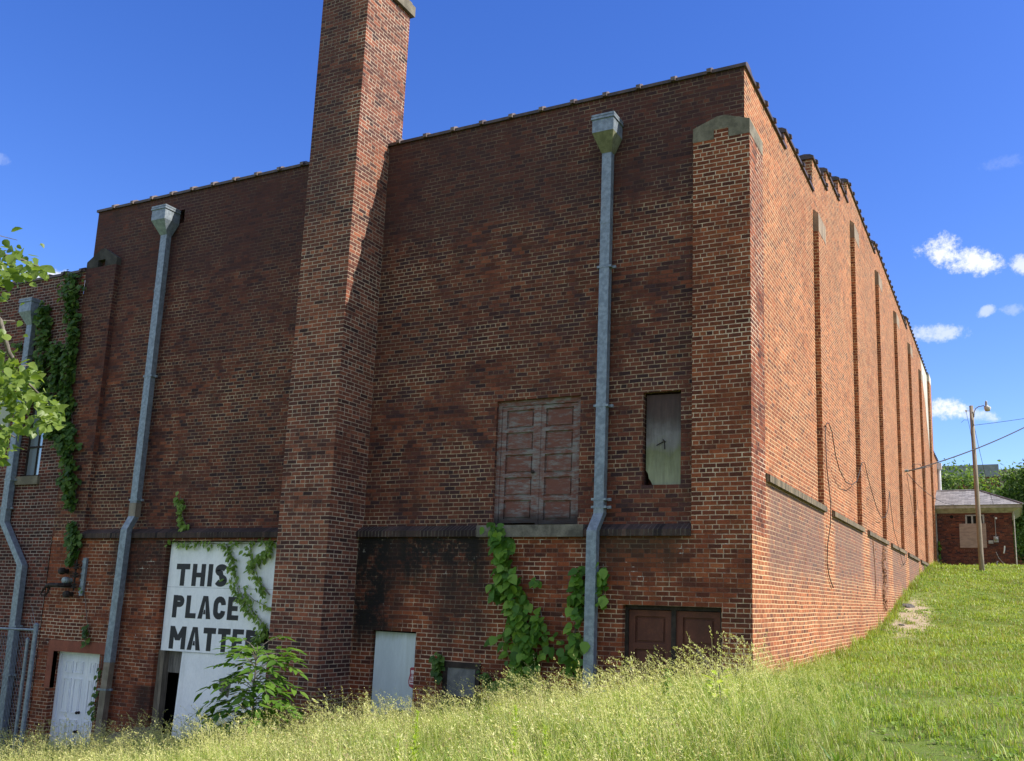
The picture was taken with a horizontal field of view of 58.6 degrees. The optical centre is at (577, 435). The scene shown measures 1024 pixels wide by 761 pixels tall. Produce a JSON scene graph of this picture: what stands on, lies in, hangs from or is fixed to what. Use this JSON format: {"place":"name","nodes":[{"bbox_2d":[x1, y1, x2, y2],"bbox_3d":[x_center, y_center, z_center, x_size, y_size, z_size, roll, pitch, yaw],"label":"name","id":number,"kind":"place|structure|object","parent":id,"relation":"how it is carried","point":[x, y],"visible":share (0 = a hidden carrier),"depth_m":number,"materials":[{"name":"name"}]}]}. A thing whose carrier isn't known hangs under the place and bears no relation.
{"place":"outdoors","nodes":[
{"label":"outdoors","id":0,"kind":"place"},
{"bbox_2d":[0,0,1023,468],"label":"sky","id":1,"kind":"structure","parent":0,"point":[917,104],"materials":[{"name":"blue"}]},
{"bbox_2d":[431,561,1023,760],"bbox_3d":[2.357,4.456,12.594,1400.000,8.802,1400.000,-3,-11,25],"label":"ground","id":2,"kind":"structure","parent":0,"point":[937,752],"depth_m":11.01,"materials":[{"name":"green plant"}]},
{"bbox_2d":[0,609,39,758],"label":"chain link fence","id":3,"kind":"object","parent":2,"relation":"on","point":[29,679],"visible":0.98,"depth_m":17.40,"materials":[{"name":"metal"}]},
{"bbox_2d":[0,227,68,466],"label":"leafy tree","id":4,"kind":"object","parent":2,"relation":"on","point":[20,379],"visible":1,"depth_m":5.31,"materials":[{"name":"green plant"}]},
{"bbox_2d":[0,267,86,752],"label":"annex building","id":5,"kind":"structure","parent":2,"relation":"on","point":[30,475],"depth_m":19.88,"materials":[{"name":"brick"}]},
{"bbox_2d":[14,389,46,484],"bbox_3d":[-12.157,0.013,20.312,0.900,2.210,0.190,-3,-11,25],"label":"window","id":6,"kind":"structure","parent":5,"relation":"in","point":[30,477],"depth_m":20.28,"materials":[{"name":"glass"}]},
{"bbox_2d":[11,269,85,512],"bbox_3d":[-11.783,-1.009,20.124,2.906,5.508,0.414,-3,-11,25],"label":"ivy vine","id":7,"kind":"object","parent":5,"relation":"attached to","point":[63,440],"visible":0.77,"depth_m":19.99,"materials":[{"name":"green plant"}]},
{"bbox_2d":[92,726,174,750],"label":"earth bank","id":8,"kind":"structure","parent":2,"relation":"on","point":[134,731],"depth_m":17.00,"materials":[{"name":"green plant"}]},
{"bbox_2d":[185,635,308,739],"bbox_3d":[-4.756,3.820,13.434,1.877,1.716,1.558,-3,-11,25],"label":"tree sapling","id":9,"kind":"object","parent":2,"relation":"on","point":[268,686],"visible":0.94,"depth_m":13.28,"materials":[{"name":"green plant"}]},
{"bbox_2d":[241,673,297,728],"bbox_3d":[-5.034,4.388,14.658,0.923,1.200,0.914,7,-12,-28],"label":"shrub","id":10,"kind":"object","parent":2,"relation":"on","point":[269,696],"visible":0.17,"depth_m":14.70,"materials":[{"name":"green plant"}]},
{"bbox_2d":[393,733,402,760],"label":"stalk weed","id":11,"kind":"object","parent":2,"relation":"on","point":[396,748],"visible":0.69,"depth_m":7.37,"materials":[{"name":"green plant"}]},
{"bbox_2d":[408,710,421,760],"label":"stalk weed","id":12,"kind":"object","parent":2,"relation":"on","point":[416,728],"visible":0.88,"depth_m":7.65,"materials":[{"name":"green plant"}]},
{"bbox_2d":[0,627,888,760],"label":"tall grass","id":13,"kind":"structure","parent":2,"relation":"on","point":[708,728],"depth_m":9.30,"materials":[{"name":"green plant"}]},
{"bbox_2d":[438,699,460,711],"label":"wall weed","id":14,"kind":"object","parent":2,"relation":"on","point":[447,702],"depth_m":14.37,"materials":[{"name":"green plant"}]},
{"bbox_2d":[26,0,941,750],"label":"brick building","id":15,"kind":"structure","parent":2,"relation":"on","point":[368,370],"depth_m":16.03,"materials":[{"name":"brick"}]},
{"bbox_2d":[52,654,88,749],"bbox_3d":[-10.383,5.569,18.534,0.790,2.125,0.115,-3,-11,25],"label":"door","id":16,"kind":"structure","parent":15,"relation":"in","point":[74,670],"depth_m":18.58,"materials":[{"name":"white paint"}]},
{"bbox_2d":[63,520,82,567],"bbox_3d":[-10.542,2.271,18.958,0.618,1.000,0.258,-3,-11,25],"label":"ivy vine","id":17,"kind":"object","parent":15,"relation":"attached to","point":[72,540],"visible":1,"depth_m":18.91,"materials":[{"name":"green plant"}]},
{"bbox_2d":[78,587,89,648],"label":"creeper vine","id":18,"kind":"object","parent":15,"relation":"attached to","point":[84,632],"visible":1,"depth_m":18.35,"materials":[{"name":"green plant"}]},
{"bbox_2d":[79,656,99,746],"bbox_3d":[-9.789,5.542,18.288,0.485,2.125,0.058,-3,-11,25],"label":"door","id":19,"kind":"structure","parent":15,"relation":"in","point":[93,664],"depth_m":18.37,"materials":[{"name":"white paint"}]},
{"bbox_2d":[87,656,101,721],"bbox_3d":[-9.585,5.014,17.981,0.298,1.260,0.120,-3,-11,25],"label":"creeper vine","id":20,"kind":"object","parent":15,"relation":"attached to","point":[91,703],"visible":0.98,"depth_m":17.94,"materials":[{"name":"green plant"}]},
{"bbox_2d":[173,491,188,531],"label":"creeper vine","id":21,"kind":"object","parent":15,"relation":"attached to","point":[179,505],"visible":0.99,"depth_m":17.91,"materials":[{"name":"green plant"}]},
{"bbox_2d":[164,537,276,652],"bbox_3d":[-6.841,3.006,17.155,2.816,2.196,0.256,-3,-11,25],"label":"creeper vine","id":22,"kind":"object","parent":15,"relation":"attached to","point":[261,636],"visible":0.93,"depth_m":16.83,"materials":[{"name":"green plant"}]},
{"bbox_2d":[429,652,444,684],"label":"ivy creeper","id":23,"kind":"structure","parent":15,"relation":"attached to","point":[437,667],"depth_m":14.68,"materials":[{"name":"green plant"}]},
{"bbox_2d":[476,670,492,687],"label":"wall weed","id":24,"kind":"object","parent":15,"relation":"attached to","point":[487,678],"depth_m":14.21,"materials":[{"name":"green plant"}]},
{"bbox_2d":[479,522,557,697],"bbox_3d":[-0.946,2.722,14.184,1.400,2.755,0.448,-3,-11,25],"label":"climbing vine","id":25,"kind":"object","parent":15,"relation":"attached to","point":[507,590],"visible":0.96,"depth_m":14.11,"materials":[{"name":"green plant"}]},
{"bbox_2d":[498,405,538,523],"bbox_3d":[-0.979,0.473,15.044,0.685,1.955,0.130,-3,-11,25],"label":"door","id":26,"kind":"structure","parent":15,"relation":"in","point":[518,471],"depth_m":15.05,"materials":[{"name":"paint"}]},
{"bbox_2d":[538,402,577,523],"bbox_3d":[-0.301,0.453,14.771,0.675,1.975,0.065,-3,-11,25],"label":"door","id":27,"kind":"structure","parent":15,"relation":"in","point":[559,422],"depth_m":14.76,"materials":[{"name":"paint"}]},
{"bbox_2d":[556,562,609,681],"bbox_3d":[0.078,2.812,13.707,0.849,1.795,0.416,-3,-11,25],"label":"climbing vine","id":28,"kind":"object","parent":15,"relation":"attached to","point":[574,645],"visible":0.99,"depth_m":13.70,"materials":[{"name":"green plant"}]},
{"bbox_2d":[628,609,670,694],"bbox_3d":[1.074,3.616,13.449,0.680,2.020,0.070,-3,-11,25],"label":"door","id":29,"kind":"structure","parent":15,"relation":"in","point":[650,630],"depth_m":13.54,"materials":[{"name":"red paint"}]},
{"bbox_2d":[676,611,719,688],"bbox_3d":[1.754,3.578,13.134,0.680,2.020,0.065,-3,-11,25],"label":"door","id":30,"kind":"structure","parent":15,"relation":"in","point":[697,625],"depth_m":13.24,"materials":[{"name":"red paint"}]},
{"bbox_2d":[825,427,833,587],"bbox_3d":[5.152,1.455,18.529,0.079,3.270,0.673,-3,-11,25],"label":"dangling cable","id":31,"kind":"object","parent":15,"relation":"hanging from","point":[830,508],"visible":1,"depth_m":18.42,"materials":[{"name":"black rubber"}]},
{"bbox_2d":[825,422,861,484],"bbox_3d":[6.164,0.613,20.831,0.050,0.959,5.173,-3,-11,25],"label":"dangling cable","id":32,"kind":"object","parent":15,"relation":"hanging from","point":[836,457],"visible":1,"depth_m":19.75,"materials":[{"name":"black rubber"}]},
{"bbox_2d":[873,542,877,599],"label":"dead creeper","id":33,"kind":"object","parent":15,"relation":"attached to","point":[875,571],"visible":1,"depth_m":24.48,"materials":[{"name":"brown plant"}]},
{"bbox_2d":[862,462,889,517],"bbox_3d":[8.501,1.702,25.708,0.039,1.129,5.868,-3,-11,25],"label":"dangling cable","id":34,"kind":"object","parent":15,"relation":"hanging from","point":[872,493],"visible":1,"depth_m":25.05,"materials":[{"name":"black rubber"}]},
{"bbox_2d":[881,546,887,610],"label":"dead creeper","id":35,"kind":"object","parent":15,"relation":"attached to","point":[884,580],"visible":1,"depth_m":26.08,"materials":[{"name":"brown plant"}]},
{"bbox_2d":[889,491,906,564],"bbox_3d":[10.694,3.185,30.184,0.068,2.172,4.494,-3,-11,25],"label":"dangling cable","id":36,"kind":"object","parent":15,"relation":"hanging from","point":[895,535],"visible":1,"depth_m":29.05,"materials":[{"name":"black rubber"}]},
{"bbox_2d":[938,541,941,563],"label":"climbing vine","id":37,"kind":"object","parent":15,"relation":"attached to","point":[939,549],"visible":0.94,"depth_m":46.13,"materials":[{"name":"green plant"}]},
{"bbox_2d":[908,427,1023,471],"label":"power cable","id":38,"kind":"object","parent":15,"relation":"attached to","point":[921,467],"visible":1,"depth_m":35.24,"materials":[{"name":"black rubber"}]},
{"bbox_2d":[508,704,520,759],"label":"stalk weed","id":39,"kind":"object","parent":2,"relation":"on","point":[515,732],"visible":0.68,"depth_m":7.05,"materials":[{"name":"green plant"}]},
{"bbox_2d":[541,725,552,760],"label":"stalk weed","id":40,"kind":"object","parent":2,"relation":"on","point":[545,732],"visible":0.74,"depth_m":7.04,"materials":[{"name":"green plant"}]},
{"bbox_2d":[662,668,672,700],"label":"round leaf weed","id":41,"kind":"object","parent":2,"relation":"on","point":[666,683],"visible":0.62,"depth_m":10.49,"materials":[{"name":"green plant"}]},
{"bbox_2d":[693,648,739,701],"bbox_3d":[1.565,2.748,10.061,0.453,0.739,0.480,5,-11,-19],"label":"broad weed","id":42,"kind":"object","parent":2,"relation":"on","point":[720,680],"visible":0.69,"depth_m":10.09,"materials":[{"name":"green plant"}]},
{"bbox_2d":[901,603,914,607],"bbox_3d":[10.236,5.345,28.458,0.474,0.157,0.467,4,-11,-15],"label":"stone","id":43,"kind":"object","parent":2,"relation":"on","point":[906,605],"visible":0.74,"depth_m":28.28,"materials":[{"name":"grey stone"}]},
{"bbox_2d":[819,565,1023,760],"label":"clover","id":44,"kind":"object","parent":2,"relation":"on","point":[949,722],"visible":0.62,"depth_m":13.74,"materials":[{"name":"green plant"}]},
{"bbox_2d":[941,457,1005,493],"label":"broadleaf tree","id":45,"kind":"object","parent":2,"relation":"on","point":[948,483],"visible":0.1,"depth_m":60.72,"materials":[{"name":"green plant"}]},
{"bbox_2d":[961,401,990,570],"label":"utility pole","id":46,"kind":"object","parent":2,"relation":"on","point":[987,408],"visible":0.95,"depth_m":41.36,"materials":[{"name":"brown wood"}]},
{"bbox_2d":[975,431,992,501],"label":"service wire","id":47,"kind":"object","parent":46,"relation":"attached to","point":[982,463],"visible":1,"depth_m":43.22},
{"bbox_2d":[935,489,1023,564],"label":"brick shed","id":48,"kind":"structure","parent":2,"relation":"on","point":[956,531],"depth_m":45.78,"materials":[{"name":"brick"}]},
{"bbox_2d":[907,473,953,504],"bbox_3d":[15.650,2.539,39.856,0.023,0.504,14.328,-4,-12,28],"label":"service wire","id":49,"kind":"object","parent":48,"relation":"attached to","point":[926,492],"visible":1,"depth_m":37.57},
{"bbox_2d":[965,515,983,523],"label":"window","id":50,"kind":"structure","parent":48,"relation":"in","point":[969,519],"depth_m":45.90,"materials":[{"name":"grey metal"}]},
{"bbox_2d":[941,464,1023,564],"bbox_3d":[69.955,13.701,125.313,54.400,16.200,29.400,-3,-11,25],"label":"broadleaf tree","id":51,"kind":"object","parent":2,"relation":"on","point":[988,468],"depth_m":118.80,"materials":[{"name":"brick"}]},
{"bbox_2d":[987,460,1023,552],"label":"broadleaf tree","id":52,"kind":"object","parent":2,"relation":"on","point":[1016,481],"visible":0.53,"depth_m":55.42,"materials":[{"name":"green plant"}]},
{"bbox_2d":[1013,530,1023,563],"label":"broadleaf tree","id":53,"kind":"object","parent":2,"relation":"on","point":[1020,555],"visible":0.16,"depth_m":62.27,"materials":[{"name":"green plant"}]}
]}

